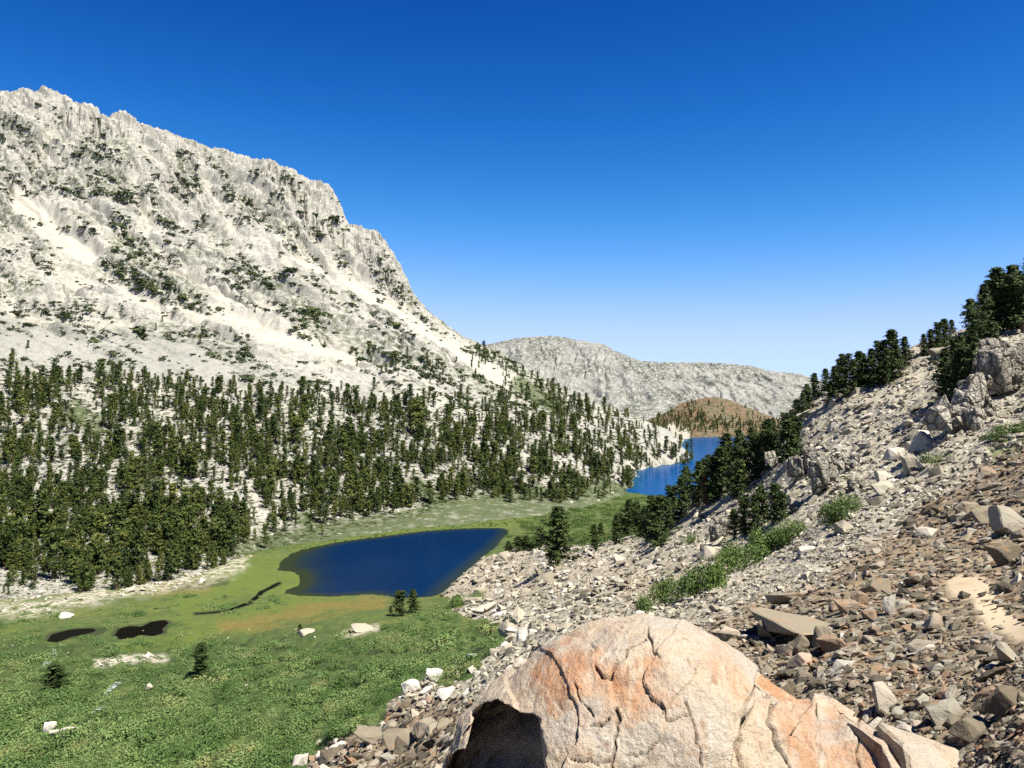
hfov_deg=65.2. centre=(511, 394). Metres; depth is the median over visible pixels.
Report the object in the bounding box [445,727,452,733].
rock
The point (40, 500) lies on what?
pine tree
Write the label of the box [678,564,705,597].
shrub
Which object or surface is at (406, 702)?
rock
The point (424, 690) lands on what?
rock
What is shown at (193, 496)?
pine tree
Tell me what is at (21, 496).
pine tree
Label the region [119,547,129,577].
pine tree
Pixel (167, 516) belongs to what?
pine tree
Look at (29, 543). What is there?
pine tree
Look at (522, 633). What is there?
rock
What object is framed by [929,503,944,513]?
rock
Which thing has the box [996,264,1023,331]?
pine tree
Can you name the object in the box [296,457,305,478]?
pine tree
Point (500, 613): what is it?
rock
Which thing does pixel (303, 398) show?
pine tree
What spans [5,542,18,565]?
pine tree
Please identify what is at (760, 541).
shrub
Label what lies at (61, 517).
pine tree
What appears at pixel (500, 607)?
rock
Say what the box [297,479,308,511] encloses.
pine tree
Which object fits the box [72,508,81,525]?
pine tree
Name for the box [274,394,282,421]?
pine tree
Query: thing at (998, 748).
rock
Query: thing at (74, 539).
pine tree
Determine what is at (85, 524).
pine tree
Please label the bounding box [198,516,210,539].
pine tree
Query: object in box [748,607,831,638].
boulder
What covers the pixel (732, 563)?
shrub
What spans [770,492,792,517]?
pine tree
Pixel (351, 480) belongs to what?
pine tree
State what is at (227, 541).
pine tree
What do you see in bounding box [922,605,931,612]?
rock
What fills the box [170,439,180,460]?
pine tree
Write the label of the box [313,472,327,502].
pine tree
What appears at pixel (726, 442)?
pine tree
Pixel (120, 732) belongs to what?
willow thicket
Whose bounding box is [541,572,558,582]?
rock
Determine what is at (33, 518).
pine tree
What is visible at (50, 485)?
pine tree
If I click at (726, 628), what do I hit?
rock
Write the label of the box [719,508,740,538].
pine tree
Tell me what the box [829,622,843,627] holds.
rock
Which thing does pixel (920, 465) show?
rock
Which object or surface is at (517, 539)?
pine tree
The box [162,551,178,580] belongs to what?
pine tree
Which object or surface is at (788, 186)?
sky
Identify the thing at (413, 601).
pine tree
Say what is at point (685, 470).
pine tree
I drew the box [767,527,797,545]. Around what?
shrub
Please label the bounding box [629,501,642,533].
pine tree
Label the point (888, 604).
rock
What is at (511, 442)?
pine tree
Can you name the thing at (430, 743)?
rock
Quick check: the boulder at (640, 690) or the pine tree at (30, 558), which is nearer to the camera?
the boulder at (640, 690)
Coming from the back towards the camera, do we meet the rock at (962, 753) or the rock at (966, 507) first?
the rock at (966, 507)
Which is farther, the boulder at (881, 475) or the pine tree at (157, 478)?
the pine tree at (157, 478)
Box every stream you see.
[95,682,120,709]
[195,582,279,613]
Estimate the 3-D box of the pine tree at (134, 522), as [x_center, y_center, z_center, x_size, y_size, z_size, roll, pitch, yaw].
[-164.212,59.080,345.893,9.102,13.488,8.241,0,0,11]
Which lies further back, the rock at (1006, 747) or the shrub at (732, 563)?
the shrub at (732, 563)
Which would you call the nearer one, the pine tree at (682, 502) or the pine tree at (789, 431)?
the pine tree at (789, 431)
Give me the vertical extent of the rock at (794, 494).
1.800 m
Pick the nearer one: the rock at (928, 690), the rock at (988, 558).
the rock at (928, 690)
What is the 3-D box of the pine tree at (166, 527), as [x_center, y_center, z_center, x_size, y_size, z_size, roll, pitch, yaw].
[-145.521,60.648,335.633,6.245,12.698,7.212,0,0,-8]
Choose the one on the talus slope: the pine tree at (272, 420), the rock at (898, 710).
the rock at (898, 710)
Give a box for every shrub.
[447,593,465,607]
[465,590,487,602]
[520,531,555,548]
[579,529,605,541]
[634,595,653,612]
[645,576,672,605]
[654,567,687,602]
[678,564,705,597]
[680,532,698,544]
[692,553,729,591]
[709,561,728,583]
[712,545,748,572]
[715,539,749,555]
[717,535,769,568]
[745,532,773,561]
[746,527,764,542]
[752,519,789,550]
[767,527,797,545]
[781,515,807,536]
[814,503,845,525]
[817,498,856,519]
[832,490,865,511]
[916,449,952,463]
[978,430,1009,440]
[990,421,1023,435]
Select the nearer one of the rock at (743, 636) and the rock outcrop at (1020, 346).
the rock at (743, 636)
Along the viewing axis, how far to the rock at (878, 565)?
27.68 m
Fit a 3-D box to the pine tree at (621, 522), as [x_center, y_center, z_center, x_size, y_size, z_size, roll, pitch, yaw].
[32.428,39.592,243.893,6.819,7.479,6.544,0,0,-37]
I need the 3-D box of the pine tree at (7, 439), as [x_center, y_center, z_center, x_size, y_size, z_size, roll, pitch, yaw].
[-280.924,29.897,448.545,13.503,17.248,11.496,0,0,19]
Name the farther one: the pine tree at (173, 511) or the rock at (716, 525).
the pine tree at (173, 511)
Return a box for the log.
[49,726,76,733]
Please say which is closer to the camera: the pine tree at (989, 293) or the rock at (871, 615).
the rock at (871, 615)
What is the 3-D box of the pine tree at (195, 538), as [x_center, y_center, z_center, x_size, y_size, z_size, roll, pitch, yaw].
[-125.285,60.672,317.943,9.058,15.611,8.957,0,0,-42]
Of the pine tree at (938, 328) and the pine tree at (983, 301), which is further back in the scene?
the pine tree at (938, 328)
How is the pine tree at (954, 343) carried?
on the talus slope
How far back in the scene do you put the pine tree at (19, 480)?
391.43 m
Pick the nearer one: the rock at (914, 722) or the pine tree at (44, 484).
the rock at (914, 722)
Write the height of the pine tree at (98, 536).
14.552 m
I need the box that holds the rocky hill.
[646,397,782,438]
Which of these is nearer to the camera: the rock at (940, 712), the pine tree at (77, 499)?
the rock at (940, 712)
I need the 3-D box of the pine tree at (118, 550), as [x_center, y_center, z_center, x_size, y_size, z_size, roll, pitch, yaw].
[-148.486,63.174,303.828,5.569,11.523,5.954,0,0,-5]
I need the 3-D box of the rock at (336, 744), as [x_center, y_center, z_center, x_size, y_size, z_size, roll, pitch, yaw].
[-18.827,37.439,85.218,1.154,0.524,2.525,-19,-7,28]
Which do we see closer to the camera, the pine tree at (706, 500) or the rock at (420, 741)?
the rock at (420, 741)
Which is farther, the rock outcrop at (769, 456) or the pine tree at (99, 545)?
the pine tree at (99, 545)
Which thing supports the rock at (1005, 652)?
on the talus slope
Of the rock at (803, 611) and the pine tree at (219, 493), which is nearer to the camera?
the rock at (803, 611)
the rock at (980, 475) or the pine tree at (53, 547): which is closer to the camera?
the rock at (980, 475)
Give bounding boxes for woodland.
[650,399,780,435]
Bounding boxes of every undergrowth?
[0,371,642,598]
[282,493,655,554]
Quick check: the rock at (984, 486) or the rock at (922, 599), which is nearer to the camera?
the rock at (922, 599)
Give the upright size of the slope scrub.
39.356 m
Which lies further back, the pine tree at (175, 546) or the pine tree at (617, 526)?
the pine tree at (175, 546)
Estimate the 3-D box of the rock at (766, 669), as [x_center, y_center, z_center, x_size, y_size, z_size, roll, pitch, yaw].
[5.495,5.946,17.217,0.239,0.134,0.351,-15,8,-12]
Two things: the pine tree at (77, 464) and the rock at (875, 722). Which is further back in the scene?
the pine tree at (77, 464)
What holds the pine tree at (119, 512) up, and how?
on the meadow
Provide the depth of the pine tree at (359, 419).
558.85 m
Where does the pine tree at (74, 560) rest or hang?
on the meadow
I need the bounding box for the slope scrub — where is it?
[701,333,1022,547]
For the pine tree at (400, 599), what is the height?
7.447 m
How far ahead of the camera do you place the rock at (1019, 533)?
26.07 m
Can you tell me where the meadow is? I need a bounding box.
[0,492,678,767]
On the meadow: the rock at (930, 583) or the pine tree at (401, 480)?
the pine tree at (401, 480)
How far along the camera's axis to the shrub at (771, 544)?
69.91 m
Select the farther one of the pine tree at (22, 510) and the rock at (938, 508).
the pine tree at (22, 510)
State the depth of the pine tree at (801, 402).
156.85 m
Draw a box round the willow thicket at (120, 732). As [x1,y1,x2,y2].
[0,592,512,767]
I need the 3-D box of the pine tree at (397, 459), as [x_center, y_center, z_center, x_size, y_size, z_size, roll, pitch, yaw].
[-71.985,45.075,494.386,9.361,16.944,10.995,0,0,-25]
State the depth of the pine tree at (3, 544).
308.69 m
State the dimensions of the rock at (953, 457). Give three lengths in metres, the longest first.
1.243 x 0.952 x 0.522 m
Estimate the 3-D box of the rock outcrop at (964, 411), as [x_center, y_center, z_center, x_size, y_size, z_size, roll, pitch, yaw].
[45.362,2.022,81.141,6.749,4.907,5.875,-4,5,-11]
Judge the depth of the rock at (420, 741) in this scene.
58.19 m
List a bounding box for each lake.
[277,528,507,597]
[625,437,747,496]
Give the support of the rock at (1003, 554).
on the talus slope
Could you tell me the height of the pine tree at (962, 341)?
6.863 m
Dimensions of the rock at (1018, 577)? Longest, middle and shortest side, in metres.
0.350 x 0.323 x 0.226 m
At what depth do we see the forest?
527.83 m
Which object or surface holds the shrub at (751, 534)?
on the talus slope
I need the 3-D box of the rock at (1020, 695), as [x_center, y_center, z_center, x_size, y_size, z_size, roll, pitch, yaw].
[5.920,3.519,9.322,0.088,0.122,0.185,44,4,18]
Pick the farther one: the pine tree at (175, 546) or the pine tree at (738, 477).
the pine tree at (175, 546)
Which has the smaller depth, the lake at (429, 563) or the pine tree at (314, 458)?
the lake at (429, 563)
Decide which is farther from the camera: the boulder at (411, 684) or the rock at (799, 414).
the rock at (799, 414)
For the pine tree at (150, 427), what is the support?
on the mountain at (276, 344)
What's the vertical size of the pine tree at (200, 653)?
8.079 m
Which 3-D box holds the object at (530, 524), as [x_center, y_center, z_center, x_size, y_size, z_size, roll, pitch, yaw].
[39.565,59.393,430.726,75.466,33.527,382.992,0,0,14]
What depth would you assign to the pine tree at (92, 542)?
308.43 m
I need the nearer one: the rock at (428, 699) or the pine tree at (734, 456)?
the rock at (428, 699)
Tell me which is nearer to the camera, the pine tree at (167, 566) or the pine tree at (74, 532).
the pine tree at (167, 566)
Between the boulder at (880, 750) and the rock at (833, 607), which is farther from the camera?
the rock at (833, 607)
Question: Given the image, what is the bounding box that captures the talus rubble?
[305,441,1023,767]
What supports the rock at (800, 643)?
on the talus slope
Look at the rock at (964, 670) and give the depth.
12.09 m
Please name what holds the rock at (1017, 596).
on the talus slope
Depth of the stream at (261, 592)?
269.10 m
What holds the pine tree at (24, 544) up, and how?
on the meadow
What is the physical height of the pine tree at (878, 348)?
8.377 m
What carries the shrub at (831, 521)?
on the talus slope
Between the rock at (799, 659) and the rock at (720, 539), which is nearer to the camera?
the rock at (799, 659)
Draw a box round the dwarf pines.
[0,100,653,438]
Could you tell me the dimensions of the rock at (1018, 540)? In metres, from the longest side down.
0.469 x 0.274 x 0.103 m
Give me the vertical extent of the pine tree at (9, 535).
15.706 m
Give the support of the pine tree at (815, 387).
on the talus slope
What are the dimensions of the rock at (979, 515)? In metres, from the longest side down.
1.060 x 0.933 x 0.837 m
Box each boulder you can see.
[42,721,56,732]
[295,628,314,636]
[351,623,374,632]
[401,679,419,694]
[413,717,435,738]
[426,668,442,682]
[436,686,453,700]
[442,613,879,767]
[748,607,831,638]
[847,723,900,767]
[869,480,893,495]
[874,471,893,482]
[877,723,959,767]
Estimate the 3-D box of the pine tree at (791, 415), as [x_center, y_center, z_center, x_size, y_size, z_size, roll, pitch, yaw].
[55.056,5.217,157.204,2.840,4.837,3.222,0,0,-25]
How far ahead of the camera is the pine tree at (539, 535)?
324.84 m
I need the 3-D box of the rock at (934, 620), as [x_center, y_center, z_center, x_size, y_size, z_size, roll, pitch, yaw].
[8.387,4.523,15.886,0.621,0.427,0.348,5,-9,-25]
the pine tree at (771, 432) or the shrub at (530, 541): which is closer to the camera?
the pine tree at (771, 432)
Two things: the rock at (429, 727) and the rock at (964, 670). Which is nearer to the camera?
the rock at (964, 670)
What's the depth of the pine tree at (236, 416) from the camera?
525.21 m
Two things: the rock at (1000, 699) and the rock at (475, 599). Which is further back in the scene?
the rock at (475, 599)
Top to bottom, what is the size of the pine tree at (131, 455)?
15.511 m
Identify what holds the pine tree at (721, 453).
on the talus slope
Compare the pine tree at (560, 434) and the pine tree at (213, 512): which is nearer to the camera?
the pine tree at (213, 512)
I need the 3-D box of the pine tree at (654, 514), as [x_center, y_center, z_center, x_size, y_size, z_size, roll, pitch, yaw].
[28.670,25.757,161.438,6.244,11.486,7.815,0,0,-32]
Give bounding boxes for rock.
[58,612,74,618]
[292,753,308,766]
[319,747,338,764]
[329,741,343,747]
[353,725,381,744]
[379,752,395,762]
[380,721,397,731]
[382,728,412,750]
[393,726,415,754]
[398,697,412,710]
[399,716,415,727]
[401,751,416,762]
[415,738,425,746]
[416,700,425,708]
[419,685,432,693]
[422,738,436,748]
[424,722,437,734]
[425,696,431,703]
[433,732,450,747]
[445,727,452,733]
[450,725,455,735]
[462,597,481,601]
[473,602,495,613]
[493,551,507,562]
[493,610,506,616]
[497,604,505,610]
[498,619,515,636]
[498,643,511,656]
[504,635,513,641]
[504,647,515,656]
[509,606,525,624]
[516,627,527,642]
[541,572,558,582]
[558,623,572,630]
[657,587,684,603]
[685,611,694,620]
[696,546,721,561]
[709,605,720,611]
[710,631,737,641]
[711,536,723,545]
[721,626,742,634]
[738,634,747,639]
[748,638,757,646]
[752,625,757,633]
[757,620,774,638]
[761,665,771,673]
[764,592,810,604]
[766,644,774,651]
[774,668,795,675]
[775,645,794,657]
[781,681,797,694]
[786,488,799,497]
[786,634,811,653]
[787,652,812,666]
[795,409,809,419]
[798,606,818,613]
[806,678,825,689]
[812,625,829,646]
[816,634,846,653]
[827,397,837,408]
[828,602,838,611]
[828,659,854,676]
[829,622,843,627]
[832,651,845,658]
[832,682,847,688]
[833,520,853,533]
[833,599,858,613]
[848,680,859,689]
[849,387,865,394]
[851,590,868,604]
[859,578,891,593]
[861,609,876,620]
[862,712,868,722]
[864,447,872,453]
[866,662,882,674]
[868,674,885,683]
[869,561,884,568]
[869,717,881,726]
[871,681,897,714]
[882,447,905,460]
[882,594,895,614]
[882,666,896,670]
[885,652,894,660]
[891,705,906,714]
[895,599,910,608]
[896,723,914,731]
[897,661,906,669]
[897,686,910,696]
[898,529,905,534]
[899,608,926,614]
[900,454,916,474]
[902,518,918,526]
[902,575,920,584]
[902,718,920,725]
[903,429,916,440]
[905,441,910,449]
[907,639,935,651]
[910,430,932,452]
[910,629,921,641]
[912,693,928,705]
[914,644,934,652]
[915,455,934,467]
[915,526,936,536]
[915,597,930,600]
[917,684,931,695]
[920,502,934,512]
[922,579,939,586]
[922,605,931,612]
[924,612,942,629]
[925,347,943,356]
[925,475,945,482]
[925,688,931,693]
[925,697,962,725]
[928,464,943,477]
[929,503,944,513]
[935,686,946,699]
[940,664,955,673]
[941,685,959,699]
[944,455,956,463]
[946,514,954,521]
[948,711,987,742]
[948,734,959,742]
[954,501,979,513]
[955,610,982,615]
[956,616,969,621]
[956,666,973,674]
[958,739,967,745]
[958,747,970,758]
[968,505,991,523]
[974,685,994,698]
[975,483,1000,489]
[975,644,994,654]
[976,472,989,478]
[976,666,1005,681]
[981,541,1020,565]
[981,685,1017,714]
[982,655,999,665]
[983,739,995,753]
[984,555,992,561]
[984,661,997,669]
[988,505,1023,534]
[992,744,1005,751]
[995,641,1017,662]
[996,581,1013,593]
[999,433,1019,439]
[1001,743,1011,752]
[1003,749,1013,755]
[1006,727,1015,732]
[1010,529,1023,539]
[1010,573,1023,583]
[1010,594,1020,602]
[1012,538,1023,542]
[1014,565,1023,575]
[1014,713,1023,719]
[1017,692,1023,699]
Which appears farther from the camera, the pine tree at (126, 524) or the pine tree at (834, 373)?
the pine tree at (126, 524)
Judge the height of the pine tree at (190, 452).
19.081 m
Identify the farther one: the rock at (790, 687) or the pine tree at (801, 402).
the pine tree at (801, 402)
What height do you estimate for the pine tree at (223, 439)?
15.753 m
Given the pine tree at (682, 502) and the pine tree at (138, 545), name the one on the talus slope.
the pine tree at (682, 502)
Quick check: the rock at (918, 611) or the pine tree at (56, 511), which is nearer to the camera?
the rock at (918, 611)
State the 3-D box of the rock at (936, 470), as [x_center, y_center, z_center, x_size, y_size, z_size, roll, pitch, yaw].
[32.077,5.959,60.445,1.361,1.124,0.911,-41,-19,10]
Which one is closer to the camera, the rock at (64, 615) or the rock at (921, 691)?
the rock at (921, 691)
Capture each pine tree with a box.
[0,433,19,462]
[0,515,17,540]
[0,527,20,563]
[0,533,8,567]
[2,515,20,545]
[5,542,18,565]
[6,499,34,542]
[12,476,25,493]
[13,456,23,472]
[15,392,28,424]
[18,503,28,529]
[19,537,28,566]
[19,538,38,567]
[20,494,26,513]
[21,541,35,568]
[22,477,30,487]
[23,551,36,578]
[24,482,35,507]
[24,508,38,535]
[29,511,42,536]
[31,515,38,537]
[32,489,52,532]
[34,527,66,579]
[34,661,76,690]
[40,525,62,556]
[41,436,56,461]
[42,482,48,502]
[47,480,56,507]
[50,507,63,529]
[54,473,63,493]
[54,540,68,569]
[56,525,66,556]
[57,512,69,541]
[59,546,73,576]
[64,549,81,575]
[65,554,82,583]
[67,527,81,542]
[68,543,82,571]
[70,488,84,510]
[70,537,78,547]
[71,455,85,481]
[71,477,85,498]
[71,547,82,571]
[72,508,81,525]
[72,558,84,591]
[76,517,90,541]
[76,562,95,591]
[77,530,85,546]
[79,538,86,556]
[83,441,98,464]
[83,556,91,568]
[84,509,117,559]
[85,464,106,486]
[85,545,93,564]
[86,358,109,394]
[86,507,96,530]
[87,537,95,562]
[92,538,106,574]
[92,548,106,571]
[93,534,108,570]
[100,535,107,552]
[103,429,115,459]
[103,504,116,532]
[103,542,112,564]
[104,533,119,549]
[105,548,116,572]
[106,556,125,589]
[109,501,129,530]
[110,527,131,565]
[112,423,125,457]
[113,546,127,573]
[117,395,125,421]
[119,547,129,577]
[121,463,139,488]
[122,519,131,547]
[123,528,149,568]
[126,450,134,466]
[127,535,135,562]
[128,516,140,542]
[132,484,143,506]
[134,456,146,481]
[136,421,148,446]
[139,496,152,520]
[141,558,150,582]
[142,484,151,504]
[143,489,152,510]
[145,520,154,535]
[147,479,164,518]
[147,511,160,544]
[148,423,157,446]
[150,520,172,550]
[151,421,164,449]
[152,492,163,509]
[152,528,165,553]
[156,477,166,497]
[158,524,172,552]
[160,513,175,540]
[162,549,176,579]
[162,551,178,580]
[164,482,181,505]
[164,507,192,552]
[165,425,175,443]
[168,523,173,548]
[169,507,177,521]
[169,543,183,572]
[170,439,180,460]
[171,527,178,543]
[172,382,180,407]
[176,448,184,472]
[177,486,191,507]
[177,492,191,516]
[178,446,206,478]
[178,538,187,567]
[184,505,199,542]
[185,528,205,560]
[189,642,224,681]
[190,493,198,519]
[195,491,204,516]
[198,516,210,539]
[205,487,226,513]
[205,504,226,531]
[206,480,215,503]
[208,527,216,540]
[209,520,225,553]
[217,430,228,452]
[218,513,225,532]
[219,503,228,530]
[220,530,235,556]
[223,511,242,549]
[227,414,244,438]
[232,419,244,443]
[236,500,249,524]
[255,397,265,422]
[260,523,271,547]
[263,438,275,459]
[265,457,279,484]
[265,467,275,488]
[266,416,280,441]
[266,467,276,497]
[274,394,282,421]
[279,447,290,468]
[286,492,297,521]
[288,413,308,440]
[288,445,301,468]
[289,418,309,443]
[295,455,306,479]
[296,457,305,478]
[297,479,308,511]
[300,394,314,420]
[302,448,308,469]
[307,454,319,482]
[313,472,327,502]
[313,479,329,522]
[323,421,335,445]
[325,414,334,435]
[325,469,339,503]
[336,428,347,453]
[343,416,354,440]
[343,439,357,461]
[345,475,356,506]
[354,479,363,499]
[355,416,364,440]
[355,477,366,500]
[385,464,406,498]
[390,454,401,480]
[391,590,410,616]
[393,477,407,498]
[405,589,421,612]
[406,383,412,403]
[406,400,425,432]
[411,476,425,502]
[478,436,488,456]
[480,415,492,436]
[504,445,510,458]
[504,541,512,551]
[507,438,515,453]
[507,446,517,470]
[507,535,528,551]
[520,535,532,549]
[526,456,538,486]
[527,527,548,549]
[536,506,584,566]
[554,423,570,455]
[557,473,574,499]
[586,524,603,550]
[590,452,600,477]
[597,522,605,538]
[607,513,629,536]
[610,513,623,542]
[619,499,638,536]
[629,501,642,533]
[630,505,652,540]
[637,494,669,550]
[658,498,680,538]
[664,485,682,526]
[674,477,693,517]
[678,466,695,503]
[686,461,705,507]
[697,454,721,504]
[698,472,710,505]
[709,446,730,496]
[716,433,733,475]
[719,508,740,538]
[721,447,750,493]
[721,459,752,502]
[729,435,758,484]
[731,496,750,536]
[732,429,750,452]
[743,427,754,455]
[744,495,765,530]
[745,432,763,478]
[752,429,771,471]
[752,484,771,523]
[761,419,768,443]
[763,421,781,457]
[763,482,791,523]
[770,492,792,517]
[773,419,802,464]
[778,412,789,438]
[788,409,799,420]
[791,399,798,420]
[792,421,805,453]
[795,392,807,417]
[801,384,816,408]
[810,373,824,396]
[818,368,828,391]
[820,381,833,402]
[824,366,841,396]
[831,353,853,397]
[835,359,842,385]
[838,359,861,391]
[852,351,872,387]
[861,348,880,386]
[868,340,890,384]
[871,347,897,384]
[879,328,913,378]
[891,344,910,370]
[899,336,916,360]
[919,333,928,355]
[923,329,939,350]
[929,347,953,396]
[932,348,970,405]
[933,322,946,347]
[936,318,955,345]
[947,319,958,332]
[947,338,967,388]
[953,329,981,379]
[957,335,969,374]
[959,298,981,335]
[961,319,984,338]
[970,320,996,367]
[975,279,1001,328]
[975,283,1003,332]
[978,312,989,321]
[979,266,1019,331]
[988,322,1003,342]
[989,279,1016,329]
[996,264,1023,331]
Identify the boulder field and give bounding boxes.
[0,379,640,597]
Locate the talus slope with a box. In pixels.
[307,322,1023,767]
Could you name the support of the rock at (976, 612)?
on the talus slope
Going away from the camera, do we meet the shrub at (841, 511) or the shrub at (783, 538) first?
the shrub at (841, 511)
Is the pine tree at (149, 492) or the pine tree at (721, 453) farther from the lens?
the pine tree at (149, 492)
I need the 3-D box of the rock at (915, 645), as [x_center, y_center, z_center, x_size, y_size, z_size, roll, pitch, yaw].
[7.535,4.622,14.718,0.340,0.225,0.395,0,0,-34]
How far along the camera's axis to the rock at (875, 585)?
22.75 m
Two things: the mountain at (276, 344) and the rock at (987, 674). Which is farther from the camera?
the mountain at (276, 344)
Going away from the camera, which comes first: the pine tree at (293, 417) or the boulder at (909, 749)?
the boulder at (909, 749)
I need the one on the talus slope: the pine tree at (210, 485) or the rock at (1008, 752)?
the rock at (1008, 752)
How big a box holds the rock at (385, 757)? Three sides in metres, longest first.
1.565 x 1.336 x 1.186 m
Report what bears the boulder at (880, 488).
on the talus slope
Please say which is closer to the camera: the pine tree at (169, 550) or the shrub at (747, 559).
the shrub at (747, 559)
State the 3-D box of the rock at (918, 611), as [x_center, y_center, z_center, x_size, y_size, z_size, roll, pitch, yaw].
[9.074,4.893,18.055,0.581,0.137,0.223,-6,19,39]
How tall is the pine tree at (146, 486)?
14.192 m
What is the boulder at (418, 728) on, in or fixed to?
on the talus slope
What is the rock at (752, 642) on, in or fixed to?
on the talus slope
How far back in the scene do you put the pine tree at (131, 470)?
412.49 m
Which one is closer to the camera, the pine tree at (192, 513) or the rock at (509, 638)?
the rock at (509, 638)
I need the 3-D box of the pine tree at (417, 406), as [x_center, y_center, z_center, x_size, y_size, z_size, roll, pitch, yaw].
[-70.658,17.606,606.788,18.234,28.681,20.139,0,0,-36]
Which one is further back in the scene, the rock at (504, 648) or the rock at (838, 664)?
the rock at (504, 648)
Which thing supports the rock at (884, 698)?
on the talus slope
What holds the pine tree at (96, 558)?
on the meadow
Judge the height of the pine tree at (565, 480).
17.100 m
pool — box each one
[47,628,95,641]
[115,620,167,638]
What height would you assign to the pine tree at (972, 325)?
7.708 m
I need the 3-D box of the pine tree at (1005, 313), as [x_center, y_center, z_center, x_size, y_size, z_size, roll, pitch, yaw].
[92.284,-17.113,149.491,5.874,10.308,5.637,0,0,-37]
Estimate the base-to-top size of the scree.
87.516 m
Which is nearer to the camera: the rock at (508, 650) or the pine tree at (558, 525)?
the rock at (508, 650)
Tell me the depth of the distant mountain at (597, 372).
3594.91 m
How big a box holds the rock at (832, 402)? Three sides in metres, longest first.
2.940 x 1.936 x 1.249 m
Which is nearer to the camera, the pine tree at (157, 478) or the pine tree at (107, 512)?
the pine tree at (107, 512)
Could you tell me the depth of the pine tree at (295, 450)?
477.59 m
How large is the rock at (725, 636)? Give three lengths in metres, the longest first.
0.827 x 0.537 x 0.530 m
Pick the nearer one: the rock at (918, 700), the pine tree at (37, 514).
the rock at (918, 700)
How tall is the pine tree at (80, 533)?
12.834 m
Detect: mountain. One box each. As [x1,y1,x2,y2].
[0,84,689,599]
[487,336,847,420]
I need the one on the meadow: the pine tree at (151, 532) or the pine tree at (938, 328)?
the pine tree at (151, 532)
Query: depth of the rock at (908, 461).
68.09 m
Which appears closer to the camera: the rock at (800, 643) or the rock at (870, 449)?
the rock at (800, 643)
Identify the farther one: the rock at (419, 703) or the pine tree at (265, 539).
the pine tree at (265, 539)
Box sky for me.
[0,0,1023,382]
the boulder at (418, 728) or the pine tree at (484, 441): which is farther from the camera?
the pine tree at (484, 441)
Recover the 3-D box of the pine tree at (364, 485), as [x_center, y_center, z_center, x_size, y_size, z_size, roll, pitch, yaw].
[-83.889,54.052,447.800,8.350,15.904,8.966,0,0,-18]
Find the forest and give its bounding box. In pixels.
[0,278,693,594]
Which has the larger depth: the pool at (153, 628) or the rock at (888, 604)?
the pool at (153, 628)
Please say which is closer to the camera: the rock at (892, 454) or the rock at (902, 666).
the rock at (902, 666)
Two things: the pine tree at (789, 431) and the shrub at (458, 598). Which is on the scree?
the shrub at (458, 598)
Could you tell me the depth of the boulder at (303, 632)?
201.45 m
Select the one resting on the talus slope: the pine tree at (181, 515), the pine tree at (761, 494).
the pine tree at (761, 494)
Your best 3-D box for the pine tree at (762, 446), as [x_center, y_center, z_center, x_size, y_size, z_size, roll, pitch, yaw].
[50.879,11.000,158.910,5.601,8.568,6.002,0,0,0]
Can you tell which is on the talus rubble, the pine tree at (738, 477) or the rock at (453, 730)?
the rock at (453, 730)
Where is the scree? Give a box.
[0,327,1023,757]
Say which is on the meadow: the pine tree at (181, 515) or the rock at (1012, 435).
the pine tree at (181, 515)
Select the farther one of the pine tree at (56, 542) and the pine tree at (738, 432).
the pine tree at (56, 542)
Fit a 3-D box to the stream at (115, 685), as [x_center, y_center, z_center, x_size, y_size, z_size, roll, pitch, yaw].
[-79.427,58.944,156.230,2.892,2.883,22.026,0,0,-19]
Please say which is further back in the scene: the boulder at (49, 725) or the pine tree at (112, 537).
the pine tree at (112, 537)
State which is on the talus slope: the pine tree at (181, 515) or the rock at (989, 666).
the rock at (989, 666)
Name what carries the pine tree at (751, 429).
on the talus slope
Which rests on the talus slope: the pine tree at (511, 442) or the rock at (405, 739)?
the rock at (405, 739)
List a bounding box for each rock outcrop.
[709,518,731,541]
[764,451,777,466]
[787,447,816,480]
[807,451,840,493]
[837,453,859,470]
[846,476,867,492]
[920,388,986,433]
[957,372,1013,416]
[971,338,1023,395]
[1009,342,1023,351]
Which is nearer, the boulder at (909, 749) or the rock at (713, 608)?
the boulder at (909, 749)
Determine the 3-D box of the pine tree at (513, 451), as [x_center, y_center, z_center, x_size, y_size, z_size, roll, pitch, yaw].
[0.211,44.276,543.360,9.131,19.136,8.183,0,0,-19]
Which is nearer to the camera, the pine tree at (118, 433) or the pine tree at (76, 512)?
the pine tree at (76, 512)
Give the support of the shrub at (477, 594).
on the scree
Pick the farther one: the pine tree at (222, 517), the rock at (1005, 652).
the pine tree at (222, 517)
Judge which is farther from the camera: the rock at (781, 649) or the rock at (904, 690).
the rock at (781, 649)
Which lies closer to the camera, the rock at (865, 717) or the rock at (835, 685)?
the rock at (865, 717)
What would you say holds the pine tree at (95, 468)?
on the mountain at (276, 344)
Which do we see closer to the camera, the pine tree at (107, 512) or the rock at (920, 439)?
the rock at (920, 439)
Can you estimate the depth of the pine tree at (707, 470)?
172.72 m
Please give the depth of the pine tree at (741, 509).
103.55 m
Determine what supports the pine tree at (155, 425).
on the mountain at (276, 344)
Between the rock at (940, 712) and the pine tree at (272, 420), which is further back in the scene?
the pine tree at (272, 420)
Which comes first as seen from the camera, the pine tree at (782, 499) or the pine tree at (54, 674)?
the pine tree at (782, 499)
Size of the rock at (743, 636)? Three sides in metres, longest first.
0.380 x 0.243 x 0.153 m

